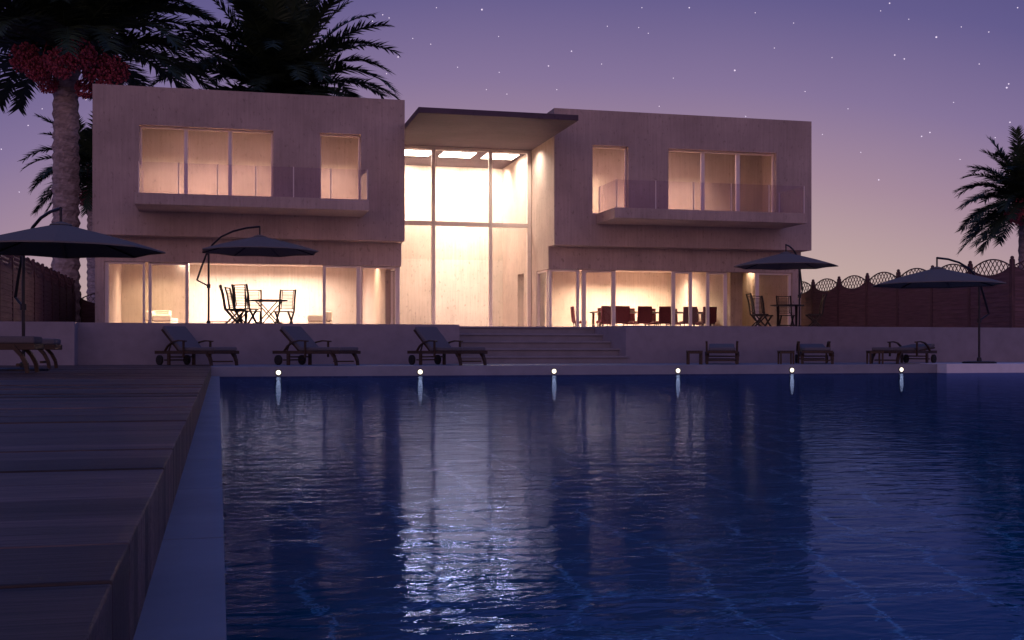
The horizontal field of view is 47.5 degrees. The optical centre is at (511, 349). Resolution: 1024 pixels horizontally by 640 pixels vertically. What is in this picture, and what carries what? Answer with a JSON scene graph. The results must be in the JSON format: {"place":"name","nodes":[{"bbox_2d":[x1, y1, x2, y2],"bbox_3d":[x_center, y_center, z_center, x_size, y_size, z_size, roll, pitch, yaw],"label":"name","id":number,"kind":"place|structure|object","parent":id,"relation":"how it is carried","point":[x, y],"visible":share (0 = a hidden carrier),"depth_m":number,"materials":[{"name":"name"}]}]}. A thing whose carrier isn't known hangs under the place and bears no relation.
{"place":"outdoors","nodes":[
{"label":"outdoors","id":0,"kind":"place"},
{"bbox_2d":[0,365,210,639],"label":"wooden deck","id":1,"kind":"structure","parent":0,"point":[93,458],"depth_m":3.08,"materials":[{"name":"wood"}]},
{"bbox_2d":[0,336,43,372],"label":"sun lounger","id":2,"kind":"object","parent":1,"relation":"on","point":[17,344],"visible":0.99,"depth_m":17.32,"materials":[{"name":"brown wood"}]},
{"bbox_2d":[38,339,61,368],"bbox_3d":[-9.722,-0.244,21.268,2.720,1.202,1.108,0,0,-14],"label":"sun lounger","id":3,"kind":"object","parent":1,"relation":"on","point":[51,344],"visible":0.47,"depth_m":21.16,"materials":[{"name":"brown wood"}]},
{"bbox_2d":[0,207,165,370],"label":"cantilever umbrella","id":4,"kind":"object","parent":1,"relation":"on","point":[60,239],"visible":0.91,"depth_m":18.53,"materials":[{"name":"fabric"}]},
{"bbox_2d":[155,326,238,365],"bbox_3d":[-7.016,-0.086,25.900,2.000,0.884,0.815,0,0,36],"label":"sun lounger","id":5,"kind":"object","parent":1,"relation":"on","point":[182,340],"visible":1,"depth_m":25.94,"materials":[{"name":"brown wood"}]},
{"bbox_2d":[206,320,232,322],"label":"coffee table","id":6,"kind":"object","parent":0,"point":[212,321],"visible":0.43,"depth_m":42.15,"materials":[{"name":"white"}]},
{"bbox_2d":[0,0,1023,300],"label":"sky","id":7,"kind":"structure","parent":0,"point":[869,100],"materials":[{"name":"purple"}]},
{"bbox_2d":[1,3,1017,180],"bbox_3d":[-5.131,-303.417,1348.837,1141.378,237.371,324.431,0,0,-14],"label":"stars","id":8,"kind":"object","parent":7,"relation":"in","point":[734,70],"visible":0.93,"depth_m":1417.08,"materials":[{"name":"white"}]},
{"bbox_2d":[211,362,1022,376],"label":"poolside terrace","id":9,"kind":"structure","parent":0,"point":[252,370],"depth_m":25.85,"materials":[{"name":"grey stone"}]},
{"bbox_2d":[78,322,459,364],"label":"retaining wall","id":10,"kind":"structure","parent":9,"relation":"on","point":[131,343],"depth_m":27.34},
{"bbox_2d":[273,326,360,365],"bbox_3d":[-4.388,-0.086,26.100,2.000,0.884,0.815,0,0,34],"label":"sun lounger","id":11,"kind":"object","parent":9,"relation":"on","point":[300,340],"visible":1,"depth_m":26.11,"materials":[{"name":"brown wood"}]},
{"bbox_2d":[407,326,487,365],"bbox_3d":[-1.480,-0.086,26.400,0.815,0.884,2.000,0,0,-42],"label":"sun lounger","id":12,"kind":"object","parent":9,"relation":"on","point":[433,340],"visible":1,"depth_m":26.54,"materials":[{"name":"brown wood"}]},
{"bbox_2d":[460,326,628,363],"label":"steps","id":13,"kind":"structure","parent":9,"relation":"on","point":[533,345],"depth_m":29.68,"materials":[{"name":"grey concrete"}]},
{"bbox_2d":[686,351,702,364],"bbox_3d":[4.287,0.191,27.374,0.340,0.325,0.340,0,0,0],"label":"side table","id":14,"kind":"object","parent":9,"relation":"on","point":[688,353],"visible":1,"depth_m":27.23,"materials":[{"name":"brown wood"}]},
{"bbox_2d":[705,341,738,363],"bbox_3d":[5.118,0.072,28.400,0.815,0.567,2.000,0,0,10],"label":"sun lounger","id":15,"kind":"object","parent":9,"relation":"on","point":[722,348],"visible":1,"depth_m":27.58,"materials":[{"name":"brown wood"}]},
{"bbox_2d":[777,351,794,363],"bbox_3d":[6.573,0.191,27.949,0.340,0.325,0.340,0,0,0],"label":"side table","id":16,"kind":"object","parent":9,"relation":"on","point":[785,352],"visible":0.88,"depth_m":27.81,"materials":[{"name":"brown wood"}]},
{"bbox_2d":[795,341,833,363],"bbox_3d":[7.521,0.072,29.000,0.815,0.567,2.000,0,0,10],"label":"sun lounger","id":17,"kind":"object","parent":9,"relation":"on","point":[801,349],"visible":1,"depth_m":28.55,"materials":[{"name":"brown wood"}]},
{"bbox_2d":[866,351,883,363],"bbox_3d":[8.889,0.191,28.532,0.340,0.325,0.340,0,0,0],"label":"side table","id":18,"kind":"object","parent":9,"relation":"on","point":[878,352],"visible":1,"depth_m":28.41,"materials":[{"name":"brown wood"}]},
{"bbox_2d":[871,341,936,363],"bbox_3d":[9.819,0.072,29.200,2.000,0.567,0.815,0,0,-42],"label":"sun lounger","id":19,"kind":"object","parent":9,"relation":"on","point":[916,348],"visible":0.87,"depth_m":29.12,"materials":[{"name":"brown wood"}]},
{"bbox_2d":[220,373,1023,639],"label":"pool water","id":20,"kind":"structure","parent":0,"point":[845,506],"depth_m":4.15,"materials":[{"name":"blue liquid"}]},
{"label":"house terrace","id":21,"kind":"structure","parent":0,"visible":0},
{"bbox_2d":[0,255,75,321],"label":"trellis fence","id":22,"kind":"object","parent":21,"relation":"on","point":[50,295],"visible":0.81,"depth_m":34.41,"materials":[{"name":"brown wood"}]},
{"bbox_2d":[0,321,77,364],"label":"retaining wall","id":23,"kind":"structure","parent":21,"relation":"attached to","point":[66,333],"depth_m":25.58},
{"bbox_2d":[17,110,94,302],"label":"date palm","id":24,"kind":"object","parent":21,"relation":"on","point":[85,161],"visible":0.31,"depth_m":71.08,"materials":[{"name":"green plant"}]},
{"bbox_2d":[79,291,94,322],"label":"trellis fence","id":25,"kind":"object","parent":21,"relation":"on","point":[87,312],"visible":0.26,"depth_m":44.93,"materials":[{"name":"brown wood"}]},
{"bbox_2d":[0,0,247,321],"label":"date palm","id":26,"kind":"object","parent":21,"relation":"on","point":[55,47],"visible":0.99,"depth_m":43.28,"materials":[{"name":"green plant"}]},
{"bbox_2d":[146,311,177,322],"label":"sofa","id":27,"kind":"object","parent":21,"relation":"on","point":[162,318],"visible":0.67,"depth_m":42.07,"materials":[{"name":"beige fabric"}]},
{"bbox_2d":[153,310,171,314],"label":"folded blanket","id":28,"kind":"object","parent":27,"relation":"on","point":[163,312],"visible":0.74,"depth_m":42.67,"materials":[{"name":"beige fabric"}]},
{"bbox_2d":[219,285,241,322],"bbox_3d":[-7.314,-1.132,30.283,0.578,1.086,0.474,0,0,-18],"label":"folding chair","id":29,"kind":"object","parent":21,"relation":"on","point":[225,308],"visible":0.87,"depth_m":30.09,"materials":[{"name":"black wood"}]},
{"bbox_2d":[224,287,249,322],"bbox_3d":[-7.384,-1.132,31.303,0.578,1.086,0.474,0,0,3],"label":"folding chair","id":30,"kind":"object","parent":21,"relation":"on","point":[231,299],"visible":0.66,"depth_m":31.23,"materials":[{"name":"black wood"}]},
{"bbox_2d":[231,284,258,322],"bbox_3d":[-6.883,-1.132,30.046,0.474,1.086,0.578,0,0,20],"label":"folding chair","id":31,"kind":"object","parent":21,"relation":"on","point":[235,303],"visible":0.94,"depth_m":29.90,"materials":[{"name":"black wood"}]},
{"bbox_2d":[218,317,282,323],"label":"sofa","id":32,"kind":"object","parent":21,"relation":"on","point":[271,321],"visible":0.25,"depth_m":45.58,"materials":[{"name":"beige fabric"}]},
{"bbox_2d":[244,290,261,322],"bbox_3d":[-7.162,-1.132,32.256,0.474,1.086,0.578,0,0,-14],"label":"folding chair","id":33,"kind":"object","parent":21,"relation":"on","point":[260,311],"visible":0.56,"depth_m":32.41,"materials":[{"name":"black wood"}]},
{"bbox_2d":[196,226,318,322],"bbox_3d":[-6.518,-1.868,29.574,3.052,2.536,3.052,0,0,-15],"label":"cantilever umbrella","id":34,"kind":"object","parent":21,"relation":"on","point":[260,245],"visible":0.89,"depth_m":30.11,"materials":[{"name":"fabric"}]},
{"bbox_2d":[250,299,287,323],"bbox_3d":[-6.556,-0.962,31.400,1.000,0.741,1.000,0,0,0],"label":"bistro table","id":35,"kind":"object","parent":21,"relation":"on","point":[267,300],"visible":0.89,"depth_m":31.13,"materials":[{"name":"black wood"}]},
{"bbox_2d":[148,0,401,99],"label":"date palm","id":36,"kind":"object","parent":21,"relation":"on","point":[277,38],"visible":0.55,"depth_m":51.17,"materials":[{"name":"green plant"}]},
{"bbox_2d":[274,289,295,323],"bbox_3d":[-6.290,-1.132,32.257,0.474,1.086,0.578,0,0,9],"label":"folding chair","id":37,"kind":"object","parent":21,"relation":"on","point":[288,312],"visible":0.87,"depth_m":32.40,"materials":[{"name":"black wood"}]},
{"bbox_2d":[307,311,331,323],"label":"sofa","id":38,"kind":"object","parent":21,"relation":"on","point":[314,319],"visible":0.52,"depth_m":42.57,"materials":[{"name":"beige fabric"}]},
{"bbox_2d":[92,84,811,326],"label":"house","id":39,"kind":"structure","parent":21,"relation":"on","point":[430,215],"depth_m":40.59,"materials":[{"name":"concrete"}]},
{"bbox_2d":[140,126,272,196],"bbox_3d":[-9.677,-5.824,37.002,4.092,2.348,0.096,0,0,-14],"label":"window frame","id":40,"kind":"structure","parent":39,"relation":"in","point":[144,127],"depth_m":37.03,"materials":[{"name":"white metal"}]},
{"bbox_2d":[320,134,359,198],"bbox_3d":[-5.625,-5.824,38.022,1.337,2.348,0.090,0,0,-14],"label":"window frame","id":41,"kind":"structure","parent":39,"relation":"in","point":[326,135],"depth_m":38.10,"materials":[{"name":"grey metal"}]},
{"bbox_2d":[593,146,626,213],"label":"window frame","id":42,"kind":"structure","parent":39,"relation":"in","point":[598,147],"depth_m":40.38,"materials":[{"name":"grey metal"}]},
{"bbox_2d":[668,150,773,211],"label":"window frame","id":43,"kind":"structure","parent":39,"relation":"in","point":[702,153],"depth_m":41.39,"materials":[{"name":"grey metal"}]},
{"bbox_2d":[570,306,586,326],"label":"dining chair","id":44,"kind":"object","parent":21,"relation":"on","point":[572,310],"visible":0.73,"depth_m":44.86,"materials":[{"name":"red fabric"}]},
{"bbox_2d":[596,306,610,325],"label":"dining chair","id":45,"kind":"object","parent":21,"relation":"on","point":[605,314],"visible":0.59,"depth_m":44.26,"materials":[{"name":"red fabric"}]},
{"bbox_2d":[616,306,629,325],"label":"dining chair","id":46,"kind":"object","parent":21,"relation":"on","point":[623,315],"visible":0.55,"depth_m":44.44,"materials":[{"name":"red fabric"}]},
{"bbox_2d":[624,308,637,325],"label":"dining chair","id":47,"kind":"object","parent":21,"relation":"on","point":[632,319],"visible":0.34,"depth_m":46.87,"materials":[{"name":"red fabric"}]},
{"bbox_2d":[634,306,651,325],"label":"dining chair","id":48,"kind":"object","parent":21,"relation":"on","point":[644,314],"visible":0.87,"depth_m":44.65,"materials":[{"name":"red fabric"}]},
{"bbox_2d":[590,311,710,326],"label":"dining table","id":49,"kind":"object","parent":21,"relation":"on","point":[599,317],"visible":0.47,"depth_m":45.72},
{"bbox_2d":[644,308,658,325],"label":"dining chair","id":50,"kind":"object","parent":21,"relation":"on","point":[653,318],"visible":0.27,"depth_m":47.09,"materials":[{"name":"red fabric"}]},
{"bbox_2d":[655,306,670,325],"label":"dining chair","id":51,"kind":"object","parent":21,"relation":"on","point":[664,314],"visible":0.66,"depth_m":44.86,"materials":[{"name":"red fabric"}]},
{"bbox_2d":[665,309,679,325],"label":"dining chair","id":52,"kind":"object","parent":21,"relation":"on","point":[676,320],"visible":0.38,"depth_m":47.33,"materials":[{"name":"red fabric"}]},
{"bbox_2d":[679,307,696,325],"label":"dining chair","id":53,"kind":"object","parent":21,"relation":"on","point":[685,315],"visible":0.69,"depth_m":45.12,"materials":[{"name":"red fabric"}]},
{"bbox_2d":[699,307,716,325],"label":"dining chair","id":54,"kind":"object","parent":21,"relation":"on","point":[712,315],"visible":0.85,"depth_m":45.32,"materials":[{"name":"red fabric"}]},
{"bbox_2d":[746,293,768,325],"bbox_3d":[7.323,-1.132,34.794,0.578,1.086,0.474,0,0,-6],"label":"folding chair","id":55,"kind":"object","parent":21,"relation":"on","point":[753,308],"visible":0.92,"depth_m":34.67,"materials":[{"name":"black wood"}]},
{"bbox_2d":[750,296,772,325],"bbox_3d":[7.707,-1.132,35.952,0.474,1.086,0.578,0,0,-27],"label":"folding chair","id":56,"kind":"object","parent":21,"relation":"on","point":[763,309],"visible":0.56,"depth_m":36.10,"materials":[{"name":"black wood"}]},
{"bbox_2d":[594,326,930,362],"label":"retaining wall","id":57,"kind":"structure","parent":21,"relation":"attached to","point":[674,344],"depth_m":30.50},
{"bbox_2d":[776,296,794,324],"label":"folding chair","id":58,"kind":"object","parent":21,"relation":"on","point":[789,311],"visible":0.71,"depth_m":36.22,"materials":[{"name":"black wood"}]},
{"bbox_2d":[734,244,837,325],"bbox_3d":[8.204,-1.868,34.735,3.052,2.536,3.052,0,0,-18],"label":"cantilever umbrella","id":59,"kind":"object","parent":21,"relation":"on","point":[785,260],"visible":0.85,"depth_m":35.09,"materials":[{"name":"fabric"}]},
{"bbox_2d":[770,304,803,325],"bbox_3d":[8.246,-0.962,34.900,1.000,0.741,1.000,0,0,15],"label":"bistro table","id":60,"kind":"object","parent":21,"relation":"on","point":[789,305],"visible":0.92,"depth_m":34.77,"materials":[{"name":"black wood"}]},
{"bbox_2d":[805,293,826,326],"bbox_3d":[9.134,-1.132,34.997,0.578,1.086,0.474,0,0,3],"label":"folding chair","id":61,"kind":"object","parent":21,"relation":"on","point":[819,314],"visible":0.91,"depth_m":34.87,"materials":[{"name":"black wood"}]},
{"bbox_2d":[801,256,1023,327],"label":"trellis fence","id":62,"kind":"object","parent":21,"relation":"on","point":[865,304],"visible":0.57,"depth_m":37.35,"materials":[{"name":"brown wood"}]},
{"bbox_2d":[931,327,1023,361],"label":"retaining wall","id":63,"kind":"structure","parent":21,"relation":"attached to","point":[956,344],"depth_m":32.23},
{"bbox_2d":[951,126,1023,269],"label":"date palm","id":64,"kind":"object","parent":21,"relation":"on","point":[1001,215],"visible":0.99,"depth_m":51.46,"materials":[{"name":"green plant"}]},
{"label":"pool basin","id":65,"kind":"structure","parent":0,"visible":0},
{"bbox_2d":[133,376,226,639],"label":"pool coping","id":66,"kind":"object","parent":65,"relation":"attached to","point":[185,598],"visible":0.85,"depth_m":3.10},
{"bbox_2d":[275,369,281,375],"bbox_3d":[-4.848,0.480,24.177,0.136,0.136,0.040,0,0,-14],"label":"pool light","id":67,"kind":"object","parent":65,"relation":"on","point":[278,372],"visible":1,"depth_m":24.17,"materials":[{"name":"metal"}]},
{"bbox_2d":[417,369,422,374],"bbox_3d":[-1.960,0.480,24.904,0.136,0.136,0.040,0,0,-14],"label":"pool light","id":68,"kind":"object","parent":65,"relation":"on","point":[419,371],"visible":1,"depth_m":24.90,"materials":[{"name":"metal"}]},
{"bbox_2d":[906,362,1023,372],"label":"white plinth","id":69,"kind":"structure","parent":65,"relation":"on","point":[980,368],"depth_m":27.90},
{"bbox_2d":[871,257,1006,363],"bbox_3d":[10.191,-0.927,27.689,3.052,2.536,3.052,0,0,9],"label":"cantilever umbrella","id":70,"kind":"object","parent":69,"relation":"on","point":[937,277],"visible":0.99,"depth_m":27.59,"materials":[{"name":"fabric"}]}
]}

